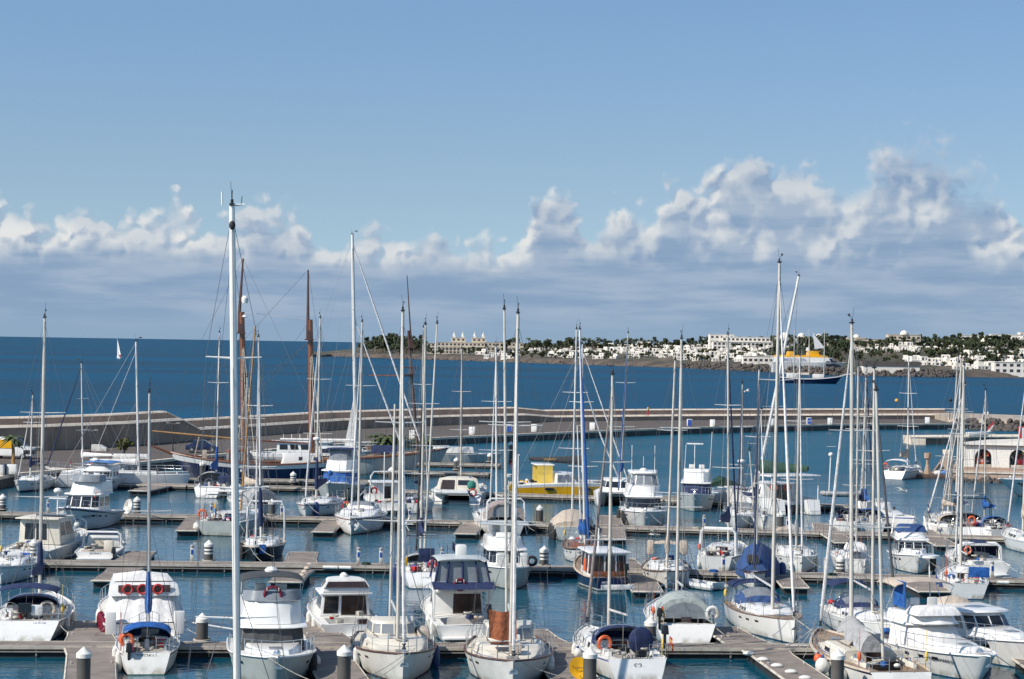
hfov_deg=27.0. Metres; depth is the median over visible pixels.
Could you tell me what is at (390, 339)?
tall tree
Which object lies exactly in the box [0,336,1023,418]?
sea
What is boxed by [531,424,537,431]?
service cabinet
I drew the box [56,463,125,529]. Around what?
motor yacht
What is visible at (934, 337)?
tall tree
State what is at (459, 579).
lifebuoy
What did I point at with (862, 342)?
round tree
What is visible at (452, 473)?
pontoon
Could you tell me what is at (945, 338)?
tall tree
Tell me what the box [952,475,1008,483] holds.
quay rocks
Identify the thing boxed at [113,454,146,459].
road barrier
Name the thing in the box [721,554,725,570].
power pedestal
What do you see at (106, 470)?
motor yacht
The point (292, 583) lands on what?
finger pontoon
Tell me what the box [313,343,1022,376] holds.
coast terrain
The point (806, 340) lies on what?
tall tree
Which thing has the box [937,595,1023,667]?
motor yacht
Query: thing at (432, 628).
fender
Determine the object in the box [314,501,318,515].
fender
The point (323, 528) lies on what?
finger pontoon
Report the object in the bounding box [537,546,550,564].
mooring pile
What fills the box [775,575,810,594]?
finger pontoon
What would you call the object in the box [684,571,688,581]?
fender
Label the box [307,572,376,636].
motor yacht
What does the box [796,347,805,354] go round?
round tree
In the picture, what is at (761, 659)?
edge bumper
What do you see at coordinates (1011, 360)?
white villa
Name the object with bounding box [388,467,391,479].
mooring pile
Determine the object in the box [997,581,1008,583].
edge fender
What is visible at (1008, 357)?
white villa
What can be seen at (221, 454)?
quay kerb
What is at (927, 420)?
service cabinet
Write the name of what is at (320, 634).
finger pontoon
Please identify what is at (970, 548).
lifebuoy
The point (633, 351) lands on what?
white villa
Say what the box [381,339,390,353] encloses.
tall tree
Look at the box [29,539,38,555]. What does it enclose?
mooring pile
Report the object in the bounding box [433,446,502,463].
motor yacht
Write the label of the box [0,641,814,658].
pontoon
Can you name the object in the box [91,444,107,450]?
concrete block
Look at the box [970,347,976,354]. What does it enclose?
tall tree
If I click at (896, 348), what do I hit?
white villa
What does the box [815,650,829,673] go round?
ball fender
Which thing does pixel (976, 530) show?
sailing yacht
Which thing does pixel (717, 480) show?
catamaran
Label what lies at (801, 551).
sailing yacht
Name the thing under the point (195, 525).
ball fender
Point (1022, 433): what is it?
service kiosk
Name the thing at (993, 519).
mooring pile
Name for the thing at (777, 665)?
edge bumper
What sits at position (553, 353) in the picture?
white villa
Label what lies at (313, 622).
fender
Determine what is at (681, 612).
sailing yacht
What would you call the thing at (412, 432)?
service cabinet
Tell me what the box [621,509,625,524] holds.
fender
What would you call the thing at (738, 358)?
white villa
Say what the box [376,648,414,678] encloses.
mooring rope
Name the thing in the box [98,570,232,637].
motor yacht
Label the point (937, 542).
finger pontoon
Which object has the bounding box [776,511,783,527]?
mooring pile
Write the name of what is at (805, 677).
edge bumper
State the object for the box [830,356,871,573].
sailing yacht
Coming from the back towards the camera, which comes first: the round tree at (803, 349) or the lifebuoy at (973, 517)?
the round tree at (803, 349)
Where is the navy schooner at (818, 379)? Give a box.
[780,329,854,383]
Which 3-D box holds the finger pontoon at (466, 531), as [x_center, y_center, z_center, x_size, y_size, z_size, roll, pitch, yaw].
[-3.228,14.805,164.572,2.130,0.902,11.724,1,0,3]
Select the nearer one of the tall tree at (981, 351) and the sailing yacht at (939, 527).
the sailing yacht at (939, 527)
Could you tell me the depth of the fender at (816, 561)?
141.68 m
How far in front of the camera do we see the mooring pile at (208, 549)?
136.71 m
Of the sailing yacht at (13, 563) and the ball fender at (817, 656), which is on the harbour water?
the sailing yacht at (13, 563)
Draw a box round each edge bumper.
[743,651,754,655]
[757,657,768,661]
[771,663,782,667]
[785,669,796,673]
[799,675,810,678]
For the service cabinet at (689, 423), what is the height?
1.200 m
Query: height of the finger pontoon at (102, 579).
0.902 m
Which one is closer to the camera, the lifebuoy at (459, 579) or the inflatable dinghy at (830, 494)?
the lifebuoy at (459, 579)
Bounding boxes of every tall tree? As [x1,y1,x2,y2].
[374,340,382,353]
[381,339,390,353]
[385,337,393,352]
[501,339,511,347]
[541,341,550,348]
[553,340,560,350]
[563,338,571,347]
[804,336,811,344]
[818,336,825,344]
[826,341,836,346]
[832,350,839,360]
[840,341,848,355]
[857,353,865,360]
[870,340,877,348]
[881,337,890,346]
[890,335,898,345]
[928,348,936,357]
[932,334,936,345]
[935,339,942,347]
[941,336,951,344]
[951,346,958,354]
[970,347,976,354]
[971,333,980,341]
[977,332,983,340]
[978,347,985,355]
[981,352,990,361]
[991,354,999,360]
[1001,337,1005,346]
[1002,348,1009,354]
[1007,343,1015,349]
[1012,337,1016,348]
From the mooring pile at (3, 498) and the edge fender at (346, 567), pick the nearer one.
the edge fender at (346, 567)
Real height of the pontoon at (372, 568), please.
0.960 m
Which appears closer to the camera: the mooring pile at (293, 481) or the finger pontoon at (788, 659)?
the finger pontoon at (788, 659)
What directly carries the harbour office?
on the coast terrain
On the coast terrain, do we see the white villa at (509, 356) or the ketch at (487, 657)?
the white villa at (509, 356)
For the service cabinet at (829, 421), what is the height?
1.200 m
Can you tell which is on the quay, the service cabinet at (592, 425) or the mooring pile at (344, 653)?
the service cabinet at (592, 425)
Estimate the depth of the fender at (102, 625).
102.46 m
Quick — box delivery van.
[0,437,35,458]
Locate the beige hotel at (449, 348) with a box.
[427,332,522,353]
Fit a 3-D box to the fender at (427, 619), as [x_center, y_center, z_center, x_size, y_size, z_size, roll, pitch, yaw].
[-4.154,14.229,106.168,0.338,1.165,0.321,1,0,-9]
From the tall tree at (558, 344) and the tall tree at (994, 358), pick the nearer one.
the tall tree at (994, 358)
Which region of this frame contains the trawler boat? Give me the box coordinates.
[573,528,631,590]
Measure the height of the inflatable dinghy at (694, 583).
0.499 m
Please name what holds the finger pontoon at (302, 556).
on the harbour water
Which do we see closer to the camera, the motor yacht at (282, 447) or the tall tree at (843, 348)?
the motor yacht at (282, 447)
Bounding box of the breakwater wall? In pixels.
[0,407,950,450]
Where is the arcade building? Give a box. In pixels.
[959,439,1023,470]
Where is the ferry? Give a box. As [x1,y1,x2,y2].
[770,347,847,372]
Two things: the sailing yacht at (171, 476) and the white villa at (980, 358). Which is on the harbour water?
the sailing yacht at (171, 476)
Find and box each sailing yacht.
[0,305,75,640]
[0,530,37,584]
[14,390,56,491]
[45,356,141,471]
[115,378,179,674]
[117,339,122,358]
[186,190,286,678]
[194,328,230,497]
[196,326,264,535]
[226,380,258,494]
[227,372,278,515]
[240,332,285,561]
[296,312,344,515]
[334,316,387,534]
[405,322,434,513]
[472,341,526,534]
[550,326,593,540]
[562,322,602,561]
[573,358,672,678]
[641,348,691,588]
[643,328,715,642]
[698,324,747,569]
[723,251,802,642]
[723,404,767,528]
[724,380,760,527]
[735,357,779,586]
[770,347,817,571]
[809,310,932,678]
[820,360,896,632]
[829,362,875,531]
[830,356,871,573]
[845,467,916,531]
[853,371,885,531]
[884,352,921,479]
[923,380,972,533]
[925,349,968,529]
[934,352,992,534]
[937,357,989,599]
[968,383,1014,535]
[1001,381,1023,552]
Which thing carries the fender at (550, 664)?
hanging from the ketch at (487, 657)
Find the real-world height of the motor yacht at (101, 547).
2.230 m
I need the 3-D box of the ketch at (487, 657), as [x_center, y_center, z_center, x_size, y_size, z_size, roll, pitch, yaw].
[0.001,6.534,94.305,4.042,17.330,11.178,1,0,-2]
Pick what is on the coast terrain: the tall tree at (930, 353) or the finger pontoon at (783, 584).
the tall tree at (930, 353)
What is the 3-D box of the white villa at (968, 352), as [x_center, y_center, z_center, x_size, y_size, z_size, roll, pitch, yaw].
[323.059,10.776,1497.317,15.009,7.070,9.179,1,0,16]
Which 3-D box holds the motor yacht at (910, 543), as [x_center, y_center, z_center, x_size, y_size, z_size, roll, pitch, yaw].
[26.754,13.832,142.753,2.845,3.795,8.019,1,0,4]
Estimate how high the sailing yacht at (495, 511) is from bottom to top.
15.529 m
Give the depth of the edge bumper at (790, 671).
92.86 m
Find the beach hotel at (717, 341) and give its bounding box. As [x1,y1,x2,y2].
[708,334,808,349]
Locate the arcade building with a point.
(1003, 447)
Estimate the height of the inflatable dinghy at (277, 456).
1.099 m
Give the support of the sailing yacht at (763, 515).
on the harbour water
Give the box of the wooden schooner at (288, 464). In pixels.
[146,258,334,478]
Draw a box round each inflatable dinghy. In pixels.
[249,450,282,460]
[431,489,468,494]
[684,578,728,590]
[820,491,859,496]
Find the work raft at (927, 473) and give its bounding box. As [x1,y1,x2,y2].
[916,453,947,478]
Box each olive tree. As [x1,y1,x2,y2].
[594,343,604,348]
[826,346,839,351]
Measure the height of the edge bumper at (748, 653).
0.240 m
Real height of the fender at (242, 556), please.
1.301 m
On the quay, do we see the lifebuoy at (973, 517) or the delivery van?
the delivery van
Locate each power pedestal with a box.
[46,499,49,512]
[190,544,193,560]
[210,502,212,514]
[280,504,282,516]
[356,547,360,563]
[379,547,382,563]
[408,507,410,519]
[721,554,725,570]
[990,561,993,577]
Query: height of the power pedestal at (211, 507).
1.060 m
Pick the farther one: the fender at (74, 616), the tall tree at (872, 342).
the tall tree at (872, 342)
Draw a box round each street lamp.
[83,429,97,463]
[167,422,179,450]
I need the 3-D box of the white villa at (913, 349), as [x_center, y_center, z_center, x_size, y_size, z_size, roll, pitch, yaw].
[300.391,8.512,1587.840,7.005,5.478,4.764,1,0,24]
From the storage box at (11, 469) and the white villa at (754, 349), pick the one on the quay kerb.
the storage box at (11, 469)
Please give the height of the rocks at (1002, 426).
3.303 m
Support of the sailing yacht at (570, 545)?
on the harbour water
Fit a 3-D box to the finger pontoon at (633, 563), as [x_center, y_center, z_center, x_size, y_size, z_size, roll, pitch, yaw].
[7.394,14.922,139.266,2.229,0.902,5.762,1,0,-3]
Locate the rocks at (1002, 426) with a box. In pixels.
[950,418,1022,430]
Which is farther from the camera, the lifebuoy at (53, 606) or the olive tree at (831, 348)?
the olive tree at (831, 348)
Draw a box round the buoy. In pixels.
[569,657,582,678]
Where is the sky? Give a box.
[0,0,1023,344]
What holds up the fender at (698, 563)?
hanging from the sailing yacht at (728, 549)
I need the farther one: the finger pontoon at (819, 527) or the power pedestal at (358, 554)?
the finger pontoon at (819, 527)
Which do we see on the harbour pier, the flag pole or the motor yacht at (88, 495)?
the flag pole
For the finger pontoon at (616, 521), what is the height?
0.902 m
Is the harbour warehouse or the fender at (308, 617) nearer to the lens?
the fender at (308, 617)
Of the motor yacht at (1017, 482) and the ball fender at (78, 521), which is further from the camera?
the motor yacht at (1017, 482)
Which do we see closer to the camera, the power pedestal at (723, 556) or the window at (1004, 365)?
the power pedestal at (723, 556)
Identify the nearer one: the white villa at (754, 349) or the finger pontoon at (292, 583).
the finger pontoon at (292, 583)
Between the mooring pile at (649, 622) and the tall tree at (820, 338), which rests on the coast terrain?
the tall tree at (820, 338)
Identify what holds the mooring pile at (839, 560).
in the harbour water
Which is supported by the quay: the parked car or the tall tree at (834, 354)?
the parked car
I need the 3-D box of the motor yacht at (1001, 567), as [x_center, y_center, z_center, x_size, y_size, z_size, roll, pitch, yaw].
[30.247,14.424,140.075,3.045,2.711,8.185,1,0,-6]
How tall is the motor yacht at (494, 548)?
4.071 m
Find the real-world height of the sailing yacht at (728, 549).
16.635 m
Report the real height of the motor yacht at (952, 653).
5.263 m
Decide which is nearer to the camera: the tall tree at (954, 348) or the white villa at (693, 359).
the tall tree at (954, 348)
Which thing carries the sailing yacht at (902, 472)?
on the harbour water
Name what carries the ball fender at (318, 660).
hanging from the motor yacht at (299, 649)
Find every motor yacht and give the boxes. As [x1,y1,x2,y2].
[1,488,87,559]
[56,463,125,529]
[70,458,125,489]
[74,528,126,559]
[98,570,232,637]
[226,566,316,678]
[252,434,371,460]
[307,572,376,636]
[318,447,366,498]
[363,452,406,513]
[420,544,495,641]
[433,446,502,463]
[477,520,537,588]
[619,456,666,525]
[680,439,714,511]
[877,554,997,678]
[886,516,932,573]
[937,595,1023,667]
[945,539,1010,576]
[998,471,1023,495]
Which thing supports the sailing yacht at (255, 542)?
on the harbour water
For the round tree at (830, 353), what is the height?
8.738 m
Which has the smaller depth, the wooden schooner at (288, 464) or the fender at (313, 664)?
the fender at (313, 664)
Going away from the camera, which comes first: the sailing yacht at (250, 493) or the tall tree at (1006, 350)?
the sailing yacht at (250, 493)
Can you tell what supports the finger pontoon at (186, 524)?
on the harbour water
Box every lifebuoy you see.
[40,600,55,616]
[120,632,134,646]
[198,509,206,517]
[263,585,282,597]
[428,559,436,567]
[454,578,466,590]
[469,489,476,496]
[597,635,611,649]
[706,606,718,618]
[964,546,971,553]
[967,516,975,523]
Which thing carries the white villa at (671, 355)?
on the coast terrain
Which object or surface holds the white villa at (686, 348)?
on the coast terrain
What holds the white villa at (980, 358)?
on the coast terrain
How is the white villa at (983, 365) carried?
on the coast terrain
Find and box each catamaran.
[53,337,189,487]
[431,346,486,505]
[507,336,627,495]
[593,331,642,505]
[711,475,746,500]
[717,271,835,515]
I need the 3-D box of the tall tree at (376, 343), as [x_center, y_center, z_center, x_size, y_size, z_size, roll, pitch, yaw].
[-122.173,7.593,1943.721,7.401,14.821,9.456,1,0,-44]
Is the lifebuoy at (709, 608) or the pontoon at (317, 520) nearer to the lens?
the lifebuoy at (709, 608)
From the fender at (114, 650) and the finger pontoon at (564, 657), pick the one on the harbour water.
the finger pontoon at (564, 657)
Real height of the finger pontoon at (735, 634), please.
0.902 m
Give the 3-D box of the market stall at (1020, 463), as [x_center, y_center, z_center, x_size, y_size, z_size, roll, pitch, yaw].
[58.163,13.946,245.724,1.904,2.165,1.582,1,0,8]
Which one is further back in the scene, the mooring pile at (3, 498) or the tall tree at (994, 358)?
the tall tree at (994, 358)
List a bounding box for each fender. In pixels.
[63,615,69,635]
[70,609,76,620]
[74,505,81,527]
[96,610,103,625]
[98,613,104,627]
[100,618,104,631]
[112,645,116,656]
[115,649,121,671]
[193,517,199,530]
[240,543,244,559]
[306,612,310,621]
[309,652,316,678]
[311,615,316,625]
[312,638,320,663]
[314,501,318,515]
[323,565,337,568]
[339,566,351,569]
[349,644,353,658]
[352,646,359,665]
[353,513,360,531]
[392,563,396,580]
[425,614,430,627]
[429,618,435,639]
[433,644,439,667]
[547,653,553,668]
[552,525,555,539]
[571,643,575,653]
[574,640,581,656]
[589,525,592,537]
[616,508,620,517]
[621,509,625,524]
[662,510,665,523]
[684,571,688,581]
[697,556,700,567]
[779,562,785,574]
[814,646,821,661]
[815,556,818,567]
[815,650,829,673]
[930,559,933,570]
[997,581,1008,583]
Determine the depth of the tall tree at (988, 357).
1330.96 m
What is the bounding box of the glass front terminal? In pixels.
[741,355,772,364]
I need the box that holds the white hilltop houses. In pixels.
[961,332,1023,339]
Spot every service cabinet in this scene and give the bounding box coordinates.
[409,430,414,438]
[469,427,475,434]
[507,424,512,431]
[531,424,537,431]
[590,422,595,429]
[687,419,692,425]
[710,419,715,426]
[806,417,811,423]
[827,418,832,424]
[925,417,929,423]
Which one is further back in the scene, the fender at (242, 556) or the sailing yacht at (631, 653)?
the fender at (242, 556)
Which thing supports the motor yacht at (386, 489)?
on the harbour water
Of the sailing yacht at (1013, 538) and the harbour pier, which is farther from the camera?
the harbour pier
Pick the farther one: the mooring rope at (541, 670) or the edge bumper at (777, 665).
the edge bumper at (777, 665)
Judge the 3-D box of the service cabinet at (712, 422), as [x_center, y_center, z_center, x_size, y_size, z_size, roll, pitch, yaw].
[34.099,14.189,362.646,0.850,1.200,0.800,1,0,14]
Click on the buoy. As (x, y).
(576, 667)
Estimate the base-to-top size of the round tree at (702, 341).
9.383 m
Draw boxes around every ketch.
[280,228,425,474]
[350,301,436,678]
[365,276,448,461]
[395,314,454,588]
[463,293,553,678]
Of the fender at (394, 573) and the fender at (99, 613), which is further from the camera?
the fender at (394, 573)
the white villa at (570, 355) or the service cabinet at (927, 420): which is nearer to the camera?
the service cabinet at (927, 420)
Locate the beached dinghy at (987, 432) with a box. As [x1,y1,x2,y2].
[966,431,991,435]
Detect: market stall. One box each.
[975,451,990,466]
[1009,451,1023,467]
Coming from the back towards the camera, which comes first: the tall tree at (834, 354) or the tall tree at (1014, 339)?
the tall tree at (1014, 339)
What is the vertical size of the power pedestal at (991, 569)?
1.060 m
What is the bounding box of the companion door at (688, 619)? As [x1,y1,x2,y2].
[681,617,690,622]
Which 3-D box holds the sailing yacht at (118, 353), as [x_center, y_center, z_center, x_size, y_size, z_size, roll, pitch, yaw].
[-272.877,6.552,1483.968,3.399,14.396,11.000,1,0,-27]
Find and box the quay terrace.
[952,458,1023,479]
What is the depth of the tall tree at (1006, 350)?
1434.94 m
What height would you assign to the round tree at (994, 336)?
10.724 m
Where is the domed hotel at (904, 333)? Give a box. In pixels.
[846,330,920,346]
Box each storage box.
[0,465,4,474]
[6,464,17,474]
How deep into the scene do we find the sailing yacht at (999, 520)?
168.61 m
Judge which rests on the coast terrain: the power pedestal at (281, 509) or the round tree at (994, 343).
the round tree at (994, 343)
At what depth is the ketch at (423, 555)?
129.64 m
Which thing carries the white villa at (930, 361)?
on the coast terrain
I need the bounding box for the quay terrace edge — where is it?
[953,471,1023,473]
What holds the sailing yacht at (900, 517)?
on the harbour water
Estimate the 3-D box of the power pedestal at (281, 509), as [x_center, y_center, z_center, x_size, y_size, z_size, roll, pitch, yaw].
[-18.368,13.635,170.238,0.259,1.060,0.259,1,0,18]
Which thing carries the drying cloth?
hanging from the ketch at (487, 657)
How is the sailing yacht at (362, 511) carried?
on the harbour water
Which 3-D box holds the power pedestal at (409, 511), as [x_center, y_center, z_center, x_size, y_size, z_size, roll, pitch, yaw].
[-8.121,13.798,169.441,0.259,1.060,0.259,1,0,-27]
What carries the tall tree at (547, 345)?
on the coast terrain
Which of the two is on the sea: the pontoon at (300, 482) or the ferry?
the ferry
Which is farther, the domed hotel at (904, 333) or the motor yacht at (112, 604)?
the domed hotel at (904, 333)
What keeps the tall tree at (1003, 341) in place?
on the coast terrain
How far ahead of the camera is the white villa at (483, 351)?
1925.24 m
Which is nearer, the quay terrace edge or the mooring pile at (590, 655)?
the mooring pile at (590, 655)
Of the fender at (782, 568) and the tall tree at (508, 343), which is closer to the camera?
the fender at (782, 568)
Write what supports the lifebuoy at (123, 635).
attached to the sailing yacht at (156, 645)
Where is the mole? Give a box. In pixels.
[935,412,1023,430]
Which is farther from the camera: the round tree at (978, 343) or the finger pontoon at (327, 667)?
the round tree at (978, 343)
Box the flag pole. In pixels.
[987,421,993,436]
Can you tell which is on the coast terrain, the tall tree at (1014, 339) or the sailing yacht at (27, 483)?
the tall tree at (1014, 339)
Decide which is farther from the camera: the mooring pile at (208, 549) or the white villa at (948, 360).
the white villa at (948, 360)
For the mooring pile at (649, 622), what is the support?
in the harbour water
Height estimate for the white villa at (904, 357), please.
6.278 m
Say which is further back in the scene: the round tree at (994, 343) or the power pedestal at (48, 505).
the round tree at (994, 343)
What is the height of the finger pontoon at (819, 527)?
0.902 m
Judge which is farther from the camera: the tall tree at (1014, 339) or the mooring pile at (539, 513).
the tall tree at (1014, 339)
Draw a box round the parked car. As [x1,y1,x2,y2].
[185,440,218,452]
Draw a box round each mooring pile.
[0,494,7,511]
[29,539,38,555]
[76,647,91,678]
[132,497,140,512]
[193,613,210,640]
[198,461,205,476]
[202,540,214,560]
[267,499,276,515]
[289,471,296,485]
[337,645,351,678]
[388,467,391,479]
[453,457,459,471]
[486,453,490,462]
[507,442,512,462]
[536,505,544,522]
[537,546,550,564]
[583,647,597,678]
[644,617,658,642]
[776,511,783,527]
[830,649,844,678]
[834,555,846,572]
[988,517,995,528]
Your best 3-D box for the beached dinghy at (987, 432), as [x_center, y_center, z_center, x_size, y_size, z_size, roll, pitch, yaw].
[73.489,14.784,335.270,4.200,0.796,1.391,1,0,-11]
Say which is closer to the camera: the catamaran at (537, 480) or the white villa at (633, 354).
the catamaran at (537, 480)
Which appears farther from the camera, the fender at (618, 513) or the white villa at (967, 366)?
the white villa at (967, 366)
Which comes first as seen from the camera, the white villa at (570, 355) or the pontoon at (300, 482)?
the pontoon at (300, 482)
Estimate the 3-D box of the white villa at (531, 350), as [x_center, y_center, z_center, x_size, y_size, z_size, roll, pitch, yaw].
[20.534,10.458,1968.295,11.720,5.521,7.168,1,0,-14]
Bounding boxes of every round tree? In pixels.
[390,346,397,353]
[527,342,536,347]
[698,339,706,345]
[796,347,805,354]
[817,335,829,345]
[823,351,832,357]
[830,335,840,338]
[859,340,866,346]
[882,356,890,360]
[886,348,893,356]
[924,342,933,348]
[945,340,955,347]
[972,341,981,349]
[987,340,1000,348]
[988,335,999,339]
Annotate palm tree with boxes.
[0,434,26,463]
[364,434,385,444]
[374,433,398,448]
[385,435,409,450]
[407,435,435,449]
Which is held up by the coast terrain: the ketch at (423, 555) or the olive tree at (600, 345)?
the olive tree at (600, 345)
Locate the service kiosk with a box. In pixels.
[1018,426,1023,438]
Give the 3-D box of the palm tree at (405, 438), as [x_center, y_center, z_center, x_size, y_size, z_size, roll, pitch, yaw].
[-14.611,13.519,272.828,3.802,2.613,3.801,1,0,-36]
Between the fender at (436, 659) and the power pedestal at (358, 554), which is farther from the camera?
the power pedestal at (358, 554)
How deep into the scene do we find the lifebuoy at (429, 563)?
126.94 m
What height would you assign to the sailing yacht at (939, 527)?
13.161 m
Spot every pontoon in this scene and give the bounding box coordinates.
[0,512,1004,544]
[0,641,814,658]
[43,560,1023,588]
[63,648,117,678]
[64,621,115,640]
[90,567,145,587]
[114,551,157,560]
[117,483,854,511]
[128,485,171,495]
[175,517,201,535]
[188,478,369,486]
[268,570,314,588]
[283,552,319,561]
[303,622,350,641]
[311,520,339,537]
[312,648,368,678]
[377,470,490,477]
[415,462,501,468]
[453,523,481,539]
[533,629,566,641]
[544,649,599,678]
[599,515,623,524]
[599,528,626,544]
[627,558,640,567]
[627,574,663,598]
[710,626,770,642]
[741,649,829,678]
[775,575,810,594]
[812,523,837,530]
[819,532,848,547]
[906,582,952,597]
[925,528,937,533]
[926,537,957,551]
[1011,658,1023,673]
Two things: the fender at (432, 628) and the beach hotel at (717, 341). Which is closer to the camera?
the fender at (432, 628)
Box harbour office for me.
[991,361,1023,376]
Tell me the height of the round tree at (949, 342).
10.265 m
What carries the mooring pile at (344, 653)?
in the harbour water
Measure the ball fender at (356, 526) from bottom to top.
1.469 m
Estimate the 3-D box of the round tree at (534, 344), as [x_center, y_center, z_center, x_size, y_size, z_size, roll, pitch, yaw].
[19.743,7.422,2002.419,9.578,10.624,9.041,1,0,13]
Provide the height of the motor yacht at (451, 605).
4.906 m
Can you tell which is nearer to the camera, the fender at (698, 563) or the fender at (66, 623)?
the fender at (66, 623)
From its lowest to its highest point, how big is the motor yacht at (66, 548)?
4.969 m
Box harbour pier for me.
[903,434,1017,444]
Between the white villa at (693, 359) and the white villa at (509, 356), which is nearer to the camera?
the white villa at (693, 359)
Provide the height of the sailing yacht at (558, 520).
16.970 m
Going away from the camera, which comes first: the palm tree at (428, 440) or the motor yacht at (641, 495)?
the motor yacht at (641, 495)
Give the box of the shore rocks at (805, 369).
[330,354,954,376]
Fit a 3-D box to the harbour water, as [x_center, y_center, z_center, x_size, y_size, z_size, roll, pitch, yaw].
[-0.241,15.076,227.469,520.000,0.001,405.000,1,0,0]
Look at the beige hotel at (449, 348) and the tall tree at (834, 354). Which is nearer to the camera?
the tall tree at (834, 354)
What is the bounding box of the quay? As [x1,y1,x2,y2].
[0,419,969,487]
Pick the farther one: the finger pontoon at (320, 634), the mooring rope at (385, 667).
the finger pontoon at (320, 634)
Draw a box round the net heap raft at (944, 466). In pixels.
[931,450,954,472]
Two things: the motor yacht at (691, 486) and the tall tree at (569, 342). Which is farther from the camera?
the tall tree at (569, 342)
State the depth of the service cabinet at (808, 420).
380.41 m
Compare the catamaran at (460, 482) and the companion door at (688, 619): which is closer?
the companion door at (688, 619)
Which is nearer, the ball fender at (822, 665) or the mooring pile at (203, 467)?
the ball fender at (822, 665)
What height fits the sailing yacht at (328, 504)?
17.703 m
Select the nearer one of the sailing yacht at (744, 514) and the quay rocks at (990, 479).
the sailing yacht at (744, 514)
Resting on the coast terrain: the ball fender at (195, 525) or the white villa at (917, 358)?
the white villa at (917, 358)
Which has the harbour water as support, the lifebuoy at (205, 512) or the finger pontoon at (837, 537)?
the finger pontoon at (837, 537)
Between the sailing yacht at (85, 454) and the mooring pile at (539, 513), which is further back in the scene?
the sailing yacht at (85, 454)
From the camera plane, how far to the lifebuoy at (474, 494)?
192.32 m
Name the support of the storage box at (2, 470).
on the quay kerb
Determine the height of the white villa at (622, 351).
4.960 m
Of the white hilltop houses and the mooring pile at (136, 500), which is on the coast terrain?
the white hilltop houses
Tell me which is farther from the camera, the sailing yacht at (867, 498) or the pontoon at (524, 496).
the pontoon at (524, 496)
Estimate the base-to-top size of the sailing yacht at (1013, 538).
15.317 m
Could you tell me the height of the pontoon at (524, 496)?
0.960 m
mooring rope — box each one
[360,649,409,678]
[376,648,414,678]
[504,652,575,678]
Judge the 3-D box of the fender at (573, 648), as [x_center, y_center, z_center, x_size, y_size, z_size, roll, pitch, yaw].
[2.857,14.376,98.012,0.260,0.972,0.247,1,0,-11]
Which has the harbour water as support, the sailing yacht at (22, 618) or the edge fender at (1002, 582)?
the sailing yacht at (22, 618)
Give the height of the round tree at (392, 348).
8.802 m
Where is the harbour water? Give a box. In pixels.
[0,429,1023,678]
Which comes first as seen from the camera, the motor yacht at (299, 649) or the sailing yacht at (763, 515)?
the motor yacht at (299, 649)
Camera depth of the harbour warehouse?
1201.88 m
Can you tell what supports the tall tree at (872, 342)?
on the coast terrain
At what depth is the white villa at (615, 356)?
1670.96 m
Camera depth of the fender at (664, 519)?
173.26 m
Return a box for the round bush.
[116,437,133,453]
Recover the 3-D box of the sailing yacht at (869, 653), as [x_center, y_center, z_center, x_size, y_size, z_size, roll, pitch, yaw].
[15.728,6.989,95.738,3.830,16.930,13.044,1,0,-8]
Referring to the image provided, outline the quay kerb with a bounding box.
[0,423,970,479]
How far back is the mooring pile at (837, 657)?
89.64 m
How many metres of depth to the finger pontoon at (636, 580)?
125.62 m
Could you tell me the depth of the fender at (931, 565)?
140.29 m
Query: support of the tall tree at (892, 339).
on the coast terrain
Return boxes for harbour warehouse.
[859,361,920,373]
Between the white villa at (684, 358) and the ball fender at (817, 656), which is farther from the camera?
the white villa at (684, 358)
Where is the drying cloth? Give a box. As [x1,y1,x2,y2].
[489,610,516,640]
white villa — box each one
[476,349,486,354]
[484,352,494,358]
[501,353,515,359]
[528,348,540,352]
[548,351,562,356]
[563,352,574,357]
[592,353,604,358]
[609,354,618,358]
[620,349,630,353]
[628,353,639,357]
[629,349,640,353]
[635,349,651,355]
[644,348,660,353]
[664,353,677,357]
[673,345,692,350]
[674,353,690,359]
[692,355,709,360]
[711,355,730,361]
[726,347,742,352]
[734,355,751,361]
[751,347,765,351]
[893,346,909,351]
[895,342,915,348]
[902,355,919,360]
[907,356,927,361]
[910,347,920,352]
[919,358,940,365]
[936,358,946,365]
[943,358,956,365]
[944,358,962,362]
[952,363,971,369]
[964,350,978,357]
[974,355,983,361]
[974,361,990,369]
[1002,355,1016,361]
[1007,359,1023,361]
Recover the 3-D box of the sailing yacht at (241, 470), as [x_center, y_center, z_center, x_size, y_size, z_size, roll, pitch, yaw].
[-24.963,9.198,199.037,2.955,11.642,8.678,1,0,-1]
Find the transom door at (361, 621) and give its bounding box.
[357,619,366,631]
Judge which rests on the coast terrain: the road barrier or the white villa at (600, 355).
the white villa at (600, 355)
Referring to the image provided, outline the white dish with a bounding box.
[123,499,131,514]
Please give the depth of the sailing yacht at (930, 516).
174.88 m
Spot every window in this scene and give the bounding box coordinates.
[744,359,771,361]
[996,363,1019,371]
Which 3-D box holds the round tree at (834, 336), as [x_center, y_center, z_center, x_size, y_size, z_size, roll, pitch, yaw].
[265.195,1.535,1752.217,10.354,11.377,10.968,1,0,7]
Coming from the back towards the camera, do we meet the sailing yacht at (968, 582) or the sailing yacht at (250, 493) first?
the sailing yacht at (250, 493)

